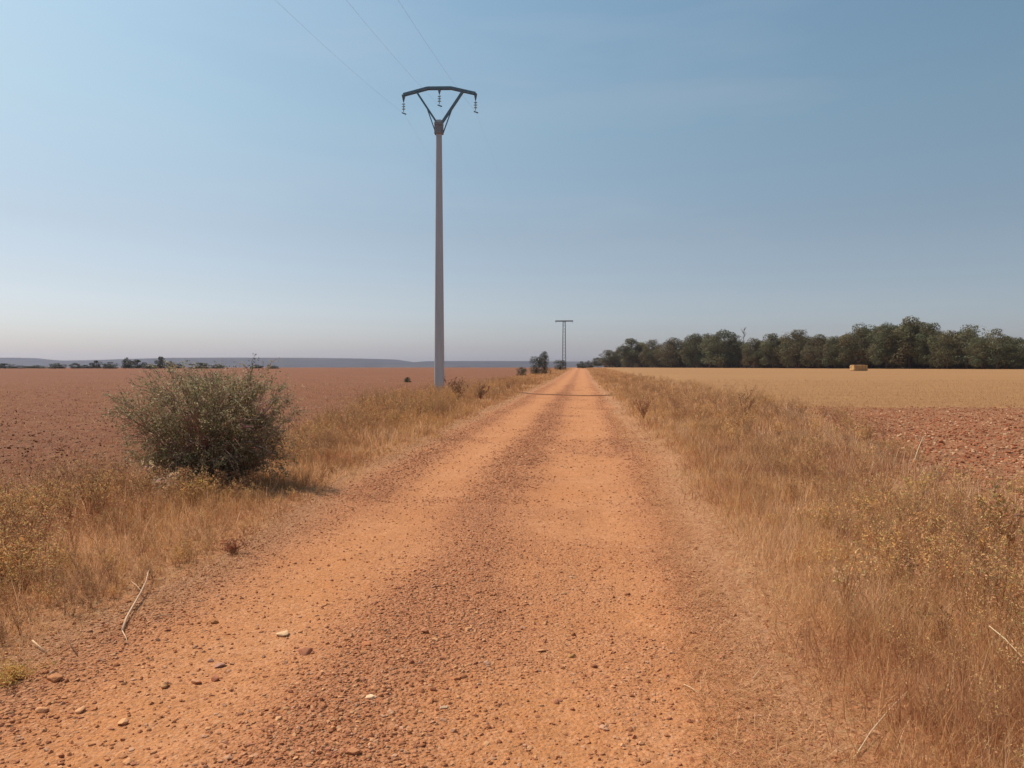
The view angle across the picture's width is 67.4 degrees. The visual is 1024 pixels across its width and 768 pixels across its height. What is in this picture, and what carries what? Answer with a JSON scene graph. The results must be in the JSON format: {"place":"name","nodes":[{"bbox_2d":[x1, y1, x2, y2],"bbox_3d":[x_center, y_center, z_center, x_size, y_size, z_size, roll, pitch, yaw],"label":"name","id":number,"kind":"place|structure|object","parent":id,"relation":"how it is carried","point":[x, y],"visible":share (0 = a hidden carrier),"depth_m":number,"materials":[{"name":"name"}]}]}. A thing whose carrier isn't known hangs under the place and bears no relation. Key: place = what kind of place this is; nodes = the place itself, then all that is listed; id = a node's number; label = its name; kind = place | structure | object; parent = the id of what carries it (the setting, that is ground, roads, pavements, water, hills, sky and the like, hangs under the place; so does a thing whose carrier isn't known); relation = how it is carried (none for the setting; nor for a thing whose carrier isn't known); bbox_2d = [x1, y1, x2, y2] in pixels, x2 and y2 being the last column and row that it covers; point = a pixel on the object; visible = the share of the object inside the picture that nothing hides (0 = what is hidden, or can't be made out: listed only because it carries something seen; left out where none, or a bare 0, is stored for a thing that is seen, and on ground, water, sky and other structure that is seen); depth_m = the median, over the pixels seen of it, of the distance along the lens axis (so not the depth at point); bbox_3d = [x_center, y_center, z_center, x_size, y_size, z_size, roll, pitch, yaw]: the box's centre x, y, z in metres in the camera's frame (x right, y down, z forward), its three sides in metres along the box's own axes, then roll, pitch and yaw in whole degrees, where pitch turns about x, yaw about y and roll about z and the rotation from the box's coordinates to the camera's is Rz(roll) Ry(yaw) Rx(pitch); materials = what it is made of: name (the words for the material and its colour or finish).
{"place":"outdoors","nodes":[
{"label":"outdoors","id":0,"kind":"place"},
{"bbox_2d":[0,367,566,508],"bbox_3d":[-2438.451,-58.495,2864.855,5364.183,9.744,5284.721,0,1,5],"label":"ploughed field","id":1,"kind":"structure","parent":0,"point":[80,378],"depth_m":41.91,"materials":[{"name":"red soil"}]},
{"bbox_2d":[0,363,14,368],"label":"shrub","id":2,"kind":"object","parent":1,"relation":"on","point":[4,366],"visible":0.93,"depth_m":309.43,"materials":[{"name":"green plant"}]},
{"bbox_2d":[49,363,66,368],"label":"shrub","id":3,"kind":"object","parent":1,"relation":"on","point":[55,365],"visible":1,"depth_m":293.27,"materials":[{"name":"green plant"}]},
{"bbox_2d":[68,363,81,368],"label":"shrub","id":4,"kind":"object","parent":1,"relation":"on","point":[72,366],"visible":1,"depth_m":306.86,"materials":[{"name":"green plant"}]},
{"bbox_2d":[89,360,101,367],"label":"shrub","id":5,"kind":"object","parent":1,"relation":"on","point":[96,363],"visible":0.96,"depth_m":319.20,"materials":[{"name":"green plant"}]},
{"bbox_2d":[101,362,118,368],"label":"shrub","id":6,"kind":"object","parent":1,"relation":"on","point":[109,366],"visible":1,"depth_m":290.80,"materials":[{"name":"green plant"}]},
{"bbox_2d":[121,357,133,368],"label":"shrub","id":7,"kind":"object","parent":1,"relation":"on","point":[125,366],"visible":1,"depth_m":304.74,"materials":[{"name":"green plant"}]},
{"bbox_2d":[130,359,146,367],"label":"shrub","id":8,"kind":"object","parent":1,"relation":"on","point":[138,365],"visible":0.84,"depth_m":316.92,"materials":[{"name":"green plant"}]},
{"bbox_2d":[154,356,167,368],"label":"shrub","id":9,"kind":"object","parent":1,"relation":"on","point":[160,362],"visible":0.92,"depth_m":289.38,"materials":[{"name":"green plant"}]},
{"bbox_2d":[188,363,210,368],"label":"shrub","id":10,"kind":"object","parent":1,"relation":"on","point":[202,364],"visible":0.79,"depth_m":286.99,"materials":[{"name":"green plant"}]},
{"bbox_2d":[0,378,480,494],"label":"field stubble","id":11,"kind":"object","parent":1,"relation":"on","point":[24,465],"visible":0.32,"depth_m":20.27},
{"bbox_2d":[0,376,506,492],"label":"dry tufts","id":12,"kind":"object","parent":1,"relation":"on","point":[122,442],"visible":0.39,"depth_m":12.64,"materials":[{"name":"brown plant"}]},
{"bbox_2d":[402,86,477,389],"bbox_3d":[-4.339,-8.497,46.405,4.667,18.768,0.460,0,1,5],"label":"power pole","id":13,"kind":"object","parent":1,"relation":"on","point":[438,125],"visible":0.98,"depth_m":46.26,"materials":[{"name":"concrete"}]},
{"bbox_2d":[0,367,574,684],"bbox_3d":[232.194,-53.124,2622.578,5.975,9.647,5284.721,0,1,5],"label":"verge","id":14,"kind":"structure","parent":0,"point":[64,624],"depth_m":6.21,"materials":[{"name":"beige plant"}]},
{"bbox_2d":[141,458,180,498],"bbox_3d":[-3.850,1.074,8.366,0.388,0.540,0.485,0,1,5],"label":"dry weed","id":15,"kind":"object","parent":14,"relation":"on","point":[158,481],"visible":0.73,"depth_m":8.35,"materials":[{"name":"beige plant"}]},
{"bbox_2d":[186,475,216,496],"bbox_3d":[-3.458,1.172,8.515,0.350,0.298,0.396,0,1,5],"label":"dry weed","id":16,"kind":"object","parent":14,"relation":"on","point":[198,482],"visible":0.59,"depth_m":8.52,"materials":[{"name":"brown plant"}]},
{"bbox_2d":[97,353,317,489],"bbox_3d":[-3.813,0.520,9.771,2.530,1.822,2.296,0,1,5],"label":"bush","id":17,"kind":"object","parent":14,"relation":"on","point":[221,437],"visible":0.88,"depth_m":9.31,"materials":[{"name":"green plant"}]},
{"bbox_2d":[0,372,542,644],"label":"dry weeds","id":18,"kind":"object","parent":14,"relation":"on","point":[11,501],"visible":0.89,"depth_m":7.77,"materials":[{"name":"beige plant"}]},
{"bbox_2d":[442,377,467,399],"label":"dry weed","id":19,"kind":"object","parent":14,"relation":"on","point":[456,388],"visible":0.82,"depth_m":33.42,"materials":[{"name":"brown plant"}]},
{"bbox_2d":[477,384,489,398],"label":"dry weed","id":20,"kind":"object","parent":14,"relation":"on","point":[480,392],"visible":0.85,"depth_m":34.16,"materials":[{"name":"brown plant"}]},
{"bbox_2d":[516,367,526,375],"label":"shrub","id":21,"kind":"object","parent":14,"relation":"on","point":[522,371],"visible":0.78,"depth_m":105.15,"materials":[{"name":"green plant"}]},
{"bbox_2d":[529,356,541,373],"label":"shrub","id":22,"kind":"object","parent":14,"relation":"on","point":[537,365],"visible":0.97,"depth_m":119.93,"materials":[{"name":"green plant"}]},
{"bbox_2d":[510,368,572,379],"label":"dry grass","id":23,"kind":"structure","parent":14,"relation":"on","point":[554,372],"depth_m":110.36,"materials":[{"name":"beige plant"}]},
{"bbox_2d":[538,351,550,373],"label":"shrub","id":24,"kind":"object","parent":14,"relation":"on","point":[545,368],"visible":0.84,"depth_m":121.73,"materials":[{"name":"green plant"}]},
{"bbox_2d":[554,360,566,370],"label":"shrub","id":25,"kind":"object","parent":14,"relation":"on","point":[560,365],"visible":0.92,"depth_m":189.33,"materials":[{"name":"green plant"}]},
{"bbox_2d":[555,320,572,366],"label":"lattice tower","id":26,"kind":"structure","parent":14,"relation":"on","point":[565,321],"depth_m":228.88,"materials":[{"name":"grey metal"}]},
{"bbox_2d":[0,358,604,367],"bbox_3d":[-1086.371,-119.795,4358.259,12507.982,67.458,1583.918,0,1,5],"label":"hills","id":27,"kind":"structure","parent":0,"point":[321,362],"depth_m":4012.37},
{"bbox_2d":[0,368,976,767],"bbox_3d":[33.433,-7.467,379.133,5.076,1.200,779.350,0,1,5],"label":"dirt road","id":28,"kind":"structure","parent":0,"point":[588,484],"depth_m":4.39,"materials":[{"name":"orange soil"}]},
{"bbox_2d":[0,654,62,687],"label":"dry weed","id":29,"kind":"object","parent":28,"relation":"on","point":[13,671],"visible":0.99,"depth_m":3.74,"materials":[{"name":"yellow plant"}]},
{"bbox_2d":[35,707,49,712],"bbox_3d":[-2.102,1.454,3.430,0.074,0.027,0.041,0,1,21],"label":"stone","id":30,"kind":"object","parent":28,"relation":"on","point":[41,709],"visible":1,"depth_m":3.42,"materials":[{"name":"brown stone"}]},
{"bbox_2d":[47,673,63,682],"bbox_3d":[-2.230,1.437,3.751,0.086,0.039,0.060,1,1,30],"label":"stone","id":31,"kind":"object","parent":28,"relation":"on","point":[55,677],"visible":1,"depth_m":3.73,"materials":[{"name":"brown stone"}]},
{"bbox_2d":[75,706,85,713],"bbox_3d":[-1.933,1.462,3.437,0.041,0.028,0.049,0,1,19],"label":"stone","id":32,"kind":"object","parent":28,"relation":"on","point":[80,710],"visible":1,"depth_m":3.43,"materials":[{"name":"beige stone"}]},
{"bbox_2d":[117,718,128,724],"bbox_3d":[-1.687,1.468,3.324,0.050,0.031,0.037,0,1,11],"label":"stone","id":33,"kind":"object","parent":28,"relation":"on","point":[123,721],"visible":1,"depth_m":3.32,"materials":[{"name":"beige stone"}]},
{"bbox_2d":[122,758,134,764],"bbox_3d":[-1.501,1.476,3.002,0.044,0.022,0.034,1,1,30],"label":"stone","id":34,"kind":"object","parent":28,"relation":"on","point":[128,761],"visible":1,"depth_m":3.00,"materials":[{"name":"brown stone"}]},
{"bbox_2d":[121,570,148,642],"bbox_3d":[-2.360,1.368,4.796,0.098,0.091,1.266,-1,1,-22],"label":"dry stick","id":35,"kind":"object","parent":28,"relation":"on","point":[125,620],"visible":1,"depth_m":4.73,"materials":[{"name":"brown wood"}]},
{"bbox_2d":[160,681,168,688],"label":"stone","id":36,"kind":"object","parent":28,"relation":"on","point":[164,684],"visible":0.98,"depth_m":3.71,"materials":[{"name":"brown stone"}]},
{"bbox_2d":[191,679,201,683],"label":"stone","id":37,"kind":"object","parent":28,"relation":"on","point":[194,681],"visible":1,"depth_m":3.75,"materials":[{"name":"brown stone"}]},
{"bbox_2d":[211,675,219,681],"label":"stone","id":38,"kind":"object","parent":28,"relation":"on","point":[214,678],"visible":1,"depth_m":3.79,"materials":[{"name":"brown stone"}]},
{"bbox_2d":[214,537,252,553],"bbox_3d":[-2.270,1.319,6.219,0.379,0.147,0.241,1,2,46],"label":"dry weed","id":39,"kind":"object","parent":28,"relation":"on","point":[234,546],"visible":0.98,"depth_m":6.22,"materials":[{"name":"brown plant"}]},
{"bbox_2d":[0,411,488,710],"bbox_3d":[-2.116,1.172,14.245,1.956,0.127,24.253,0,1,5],"label":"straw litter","id":40,"kind":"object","parent":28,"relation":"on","point":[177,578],"visible":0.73,"depth_m":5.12,"materials":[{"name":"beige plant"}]},
{"bbox_2d":[276,630,288,636],"bbox_3d":[-1.322,1.441,4.422,0.072,0.027,0.085,0,1,-16],"label":"stone","id":41,"kind":"object","parent":28,"relation":"on","point":[283,633],"visible":1,"depth_m":4.41,"materials":[{"name":"beige stone"}]},
{"bbox_2d":[298,647,312,655],"bbox_3d":[-1.105,1.438,4.130,0.069,0.048,0.073,1,2,40],"label":"stone","id":42,"kind":"object","parent":28,"relation":"on","point":[305,651],"visible":1,"depth_m":4.11,"materials":[{"name":"stone"}]},
{"bbox_2d":[346,747,360,754],"bbox_3d":[-0.624,1.448,3.022,0.064,0.030,0.036,0,1,-2],"label":"stone","id":43,"kind":"object","parent":28,"relation":"on","point":[353,751],"visible":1,"depth_m":3.01,"materials":[{"name":"brown stone"}]},
{"bbox_2d":[365,694,376,699],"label":"stone","id":44,"kind":"object","parent":28,"relation":"on","point":[370,696],"visible":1,"depth_m":3.51,"materials":[{"name":"beige stone"}]},
{"bbox_2d":[518,391,609,395],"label":"shadow of power pole","id":45,"kind":"object","parent":28,"relation":"on","point":[568,395],"visible":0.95,"depth_m":40.58,"materials":[{"name":"brown soil"}]},
{"bbox_2d":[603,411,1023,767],"bbox_3d":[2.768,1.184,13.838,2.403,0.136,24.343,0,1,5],"label":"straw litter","id":46,"kind":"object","parent":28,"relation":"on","point":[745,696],"visible":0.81,"depth_m":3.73,"materials":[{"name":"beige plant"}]},
{"bbox_2d":[297,384,710,506],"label":"gravel","id":47,"kind":"structure","parent":0,"point":[525,442],"depth_m":12.61,"materials":[{"name":"brown gravel"}]},
{"bbox_2d":[0,0,1023,361],"label":"sky","id":48,"kind":"structure","parent":0,"point":[179,178],"materials":[{"name":"blue"}]},
{"bbox_2d":[585,367,628,376],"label":"dry grass","id":49,"kind":"structure","parent":0,"point":[601,371],"depth_m":137.97,"materials":[{"name":"beige plant"}]},
{"bbox_2d":[587,367,1023,767],"bbox_3d":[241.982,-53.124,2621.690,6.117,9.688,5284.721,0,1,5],"label":"verge","id":50,"kind":"structure","parent":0,"point":[775,656],"depth_m":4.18,"materials":[{"name":"beige plant"}]},
{"bbox_2d":[631,394,654,416],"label":"dry weed","id":51,"kind":"object","parent":50,"relation":"on","point":[645,409],"visible":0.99,"depth_m":22.02,"materials":[{"name":"brown plant"}]},
{"bbox_2d":[738,385,757,416],"bbox_3d":[6.333,0.536,20.625,0.531,1.045,0.693,0,1,5],"label":"dry weed","id":52,"kind":"object","parent":50,"relation":"on","point":[751,401],"visible":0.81,"depth_m":20.63,"materials":[{"name":"brown plant"}]},
{"bbox_2d":[597,371,1023,767],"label":"dry weeds","id":53,"kind":"object","parent":50,"relation":"on","point":[857,511],"visible":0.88,"depth_m":6.78,"materials":[{"name":"brown plant"}]},
{"bbox_2d":[830,541,875,607],"bbox_3d":[2.057,1.176,4.666,0.287,0.456,0.360,0,1,5],"label":"dry weed","id":54,"kind":"object","parent":50,"relation":"on","point":[843,583],"visible":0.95,"depth_m":4.63,"materials":[{"name":"brown plant"}]},
{"bbox_2d":[853,694,904,759],"bbox_3d":[1.527,1.399,3.174,0.012,0.072,0.640,1,2,44],"label":"straw stalk","id":55,"kind":"object","parent":50,"relation":"on","point":[871,731],"visible":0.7,"depth_m":3.08,"materials":[{"name":"beige plant"}]},
{"bbox_2d":[896,467,946,495],"bbox_3d":[4.525,1.110,8.532,0.334,0.434,0.487,-1,2,-42],"label":"dry weed","id":56,"kind":"object","parent":50,"relation":"on","point":[925,485],"visible":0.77,"depth_m":8.52,"materials":[{"name":"beige plant"}]},
{"bbox_2d":[974,471,1023,544],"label":"dry weed","id":57,"kind":"object","parent":50,"relation":"on","point":[998,497],"visible":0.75,"depth_m":6.09,"materials":[{"name":"beige plant"}]},
{"bbox_2d":[595,367,1023,409],"bbox_3d":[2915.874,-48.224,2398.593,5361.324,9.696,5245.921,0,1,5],"label":"stubble field","id":58,"kind":"structure","parent":0,"point":[759,376],"depth_m":62.90,"materials":[{"name":"plant"}]},
{"bbox_2d":[591,357,601,366],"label":"pine tree","id":59,"kind":"object","parent":58,"relation":"on","point":[596,363],"visible":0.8,"depth_m":396.80,"materials":[{"name":"green plant"}]},
{"bbox_2d":[599,349,618,366],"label":"pine tree","id":60,"kind":"object","parent":58,"relation":"on","point":[608,356],"visible":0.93,"depth_m":384.18,"materials":[{"name":"green plant"}]},
{"bbox_2d":[612,349,621,365],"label":"pine tree","id":61,"kind":"object","parent":58,"relation":"on","point":[618,358],"visible":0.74,"depth_m":381.30,"materials":[{"name":"green plant"}]},
{"bbox_2d":[616,338,644,367],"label":"pine tree","id":62,"kind":"object","parent":58,"relation":"on","point":[629,352],"visible":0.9,"depth_m":353.02,"materials":[{"name":"green plant"}]},
{"bbox_2d":[633,342,649,365],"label":"pine tree","id":63,"kind":"object","parent":58,"relation":"on","point":[640,348],"visible":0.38,"depth_m":353.35,"materials":[{"name":"green plant"}]},
{"bbox_2d":[638,339,663,367],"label":"pine tree","id":64,"kind":"object","parent":58,"relation":"on","point":[653,346],"visible":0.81,"depth_m":334.83,"materials":[{"name":"green plant"}]},
{"bbox_2d":[651,337,692,367],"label":"pine tree","id":65,"kind":"object","parent":58,"relation":"on","point":[673,359],"visible":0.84,"depth_m":315.44,"materials":[{"name":"green plant"}]},
{"bbox_2d":[674,344,690,367],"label":"pine tree","id":66,"kind":"object","parent":58,"relation":"on","point":[680,363],"visible":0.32,"depth_m":316.60,"materials":[{"name":"green plant"}]},
{"bbox_2d":[679,333,706,367],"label":"pine tree","id":67,"kind":"object","parent":58,"relation":"on","point":[694,358],"visible":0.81,"depth_m":298.35,"materials":[{"name":"green plant"}]},
{"bbox_2d":[688,336,707,367],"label":"pine tree","id":68,"kind":"object","parent":58,"relation":"on","point":[697,352],"visible":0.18,"depth_m":301.73,"materials":[{"name":"green plant"}]},
{"bbox_2d":[697,333,720,367],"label":"broadleaf tree","id":69,"kind":"object","parent":58,"relation":"on","point":[703,346],"visible":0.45,"depth_m":286.96,"materials":[{"name":"green plant"}]},
{"bbox_2d":[701,344,720,367],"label":"pine tree","id":70,"kind":"object","parent":58,"relation":"on","point":[708,359],"visible":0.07,"depth_m":295.28,"materials":[{"name":"green plant"}]},
{"bbox_2d":[702,329,742,367],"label":"pine tree","id":71,"kind":"object","parent":58,"relation":"on","point":[723,357],"visible":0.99,"depth_m":276.89,"materials":[{"name":"green plant"}]},
{"bbox_2d":[716,339,736,367],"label":"pine tree","id":72,"kind":"object","parent":58,"relation":"on","point":[732,350],"visible":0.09,"depth_m":283.78,"materials":[{"name":"green plant"}]},
{"bbox_2d":[733,341,748,366],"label":"pine tree","id":73,"kind":"object","parent":58,"relation":"on","point":[740,352],"visible":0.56,"depth_m":275.27,"materials":[{"name":"green plant"}]},
{"bbox_2d":[739,337,763,367],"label":"pine tree","id":74,"kind":"object","parent":58,"relation":"on","point":[751,355],"visible":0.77,"depth_m":260.72,"materials":[{"name":"green plant"}]},
{"bbox_2d":[757,342,771,367],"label":"pine tree","id":75,"kind":"object","parent":58,"relation":"on","point":[764,356],"visible":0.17,"depth_m":260.61,"materials":[{"name":"green plant"}]},
{"bbox_2d":[758,333,786,367],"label":"pine tree","id":76,"kind":"object","parent":58,"relation":"on","point":[765,346],"visible":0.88,"depth_m":249.81,"materials":[{"name":"green plant"}]},
{"bbox_2d":[771,340,787,367],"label":"pine tree","id":77,"kind":"object","parent":58,"relation":"on","point":[779,356],"visible":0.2,"depth_m":252.38,"materials":[{"name":"green plant"}]},
{"bbox_2d":[773,329,817,367],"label":"pine tree","id":78,"kind":"object","parent":58,"relation":"on","point":[791,352],"visible":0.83,"depth_m":235.30,"materials":[{"name":"green plant"}]},
{"bbox_2d":[604,360,1023,368],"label":"undergrowth","id":79,"kind":"object","parent":58,"relation":"on","point":[923,366],"visible":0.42,"depth_m":237.71,"materials":[{"name":"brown plant"}]},
{"bbox_2d":[799,334,836,367],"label":"pine tree","id":80,"kind":"object","parent":58,"relation":"on","point":[818,341],"visible":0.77,"depth_m":225.28,"materials":[{"name":"green plant"}]},
{"bbox_2d":[821,335,848,368],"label":"pine tree","id":81,"kind":"object","parent":58,"relation":"on","point":[830,358],"visible":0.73,"depth_m":218.60,"materials":[{"name":"green plant"}]},
{"bbox_2d":[835,322,880,365],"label":"pine tree","id":82,"kind":"object","parent":58,"relation":"on","point":[860,351],"visible":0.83,"depth_m":211.39,"materials":[{"name":"green plant"}]},
{"bbox_2d":[850,365,867,370],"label":"hay bale","id":83,"kind":"object","parent":58,"relation":"on","point":[858,367],"visible":0.99,"depth_m":124.85,"materials":[{"name":"plant"}]},
{"bbox_2d":[856,330,876,368],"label":"pine tree","id":84,"kind":"object","parent":58,"relation":"on","point":[868,332],"visible":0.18,"depth_m":213.35,"materials":[{"name":"green plant"}]},
{"bbox_2d":[865,327,890,368],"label":"pine tree","id":85,"kind":"object","parent":58,"relation":"on","point":[877,330],"visible":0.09,"depth_m":209.92,"materials":[{"name":"green plant"}]},
{"bbox_2d":[868,327,899,368],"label":"pine tree","id":86,"kind":"object","parent":58,"relation":"on","point":[885,353],"visible":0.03,"depth_m":206.99,"materials":[{"name":"green plant"}]},
{"bbox_2d":[865,323,903,368],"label":"pine tree","id":87,"kind":"object","parent":58,"relation":"on","point":[880,343],"visible":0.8,"depth_m":196.71,"materials":[{"name":"green plant"}]},
{"bbox_2d":[884,315,933,368],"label":"pine tree","id":88,"kind":"object","parent":58,"relation":"on","point":[909,325],"visible":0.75,"depth_m":192.97,"materials":[{"name":"green plant"}]},
{"bbox_2d":[901,322,942,368],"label":"pine tree","id":89,"kind":"object","parent":58,"relation":"on","point":[914,340],"visible":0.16,"depth_m":195.56,"materials":[{"name":"green plant"}]},
{"bbox_2d":[913,322,944,368],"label":"pine tree","id":90,"kind":"object","parent":58,"relation":"on","point":[922,339],"visible":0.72,"depth_m":188.05,"materials":[{"name":"green plant"}]},
{"bbox_2d":[927,330,967,368],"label":"pine tree","id":91,"kind":"object","parent":58,"relation":"on","point":[942,352],"visible":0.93,"depth_m":180.54,"materials":[{"name":"green plant"}]},
{"bbox_2d":[946,329,976,367],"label":"pine tree","id":92,"kind":"object","parent":58,"relation":"on","point":[966,347],"visible":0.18,"depth_m":183.62,"materials":[{"name":"green plant"}]},
{"bbox_2d":[947,324,984,368],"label":"broadleaf tree","id":93,"kind":"object","parent":58,"relation":"on","point":[969,331],"visible":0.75,"depth_m":178.08,"materials":[{"name":"green plant"}]},
{"bbox_2d":[962,336,1001,368],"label":"pine tree","id":94,"kind":"object","parent":58,"relation":"on","point":[981,353],"visible":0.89,"depth_m":169.34,"materials":[{"name":"green plant"}]},
{"bbox_2d":[980,328,1013,368],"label":"broadleaf tree","id":95,"kind":"object","parent":58,"relation":"on","point":[999,338],"visible":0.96,"depth_m":166.34,"materials":[{"name":"green plant"}]},
{"bbox_2d":[994,336,1018,368],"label":"pine tree","id":96,"kind":"object","parent":58,"relation":"on","point":[1001,347],"visible":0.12,"depth_m":173.24,"materials":[{"name":"green plant"}]},
{"bbox_2d":[994,336,1023,368],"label":"pine tree","id":97,"kind":"object","parent":58,"relation":"on","point":[1017,349],"visible":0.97,"depth_m":165.40,"materials":[{"name":"green plant"}]},
{"bbox_2d":[766,405,1023,508],"bbox_3d":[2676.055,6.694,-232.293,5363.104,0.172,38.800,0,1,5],"label":"ploughed field","id":98,"kind":"structure","parent":0,"point":[991,450],"depth_m":17.35,"materials":[{"name":"brown soil"}]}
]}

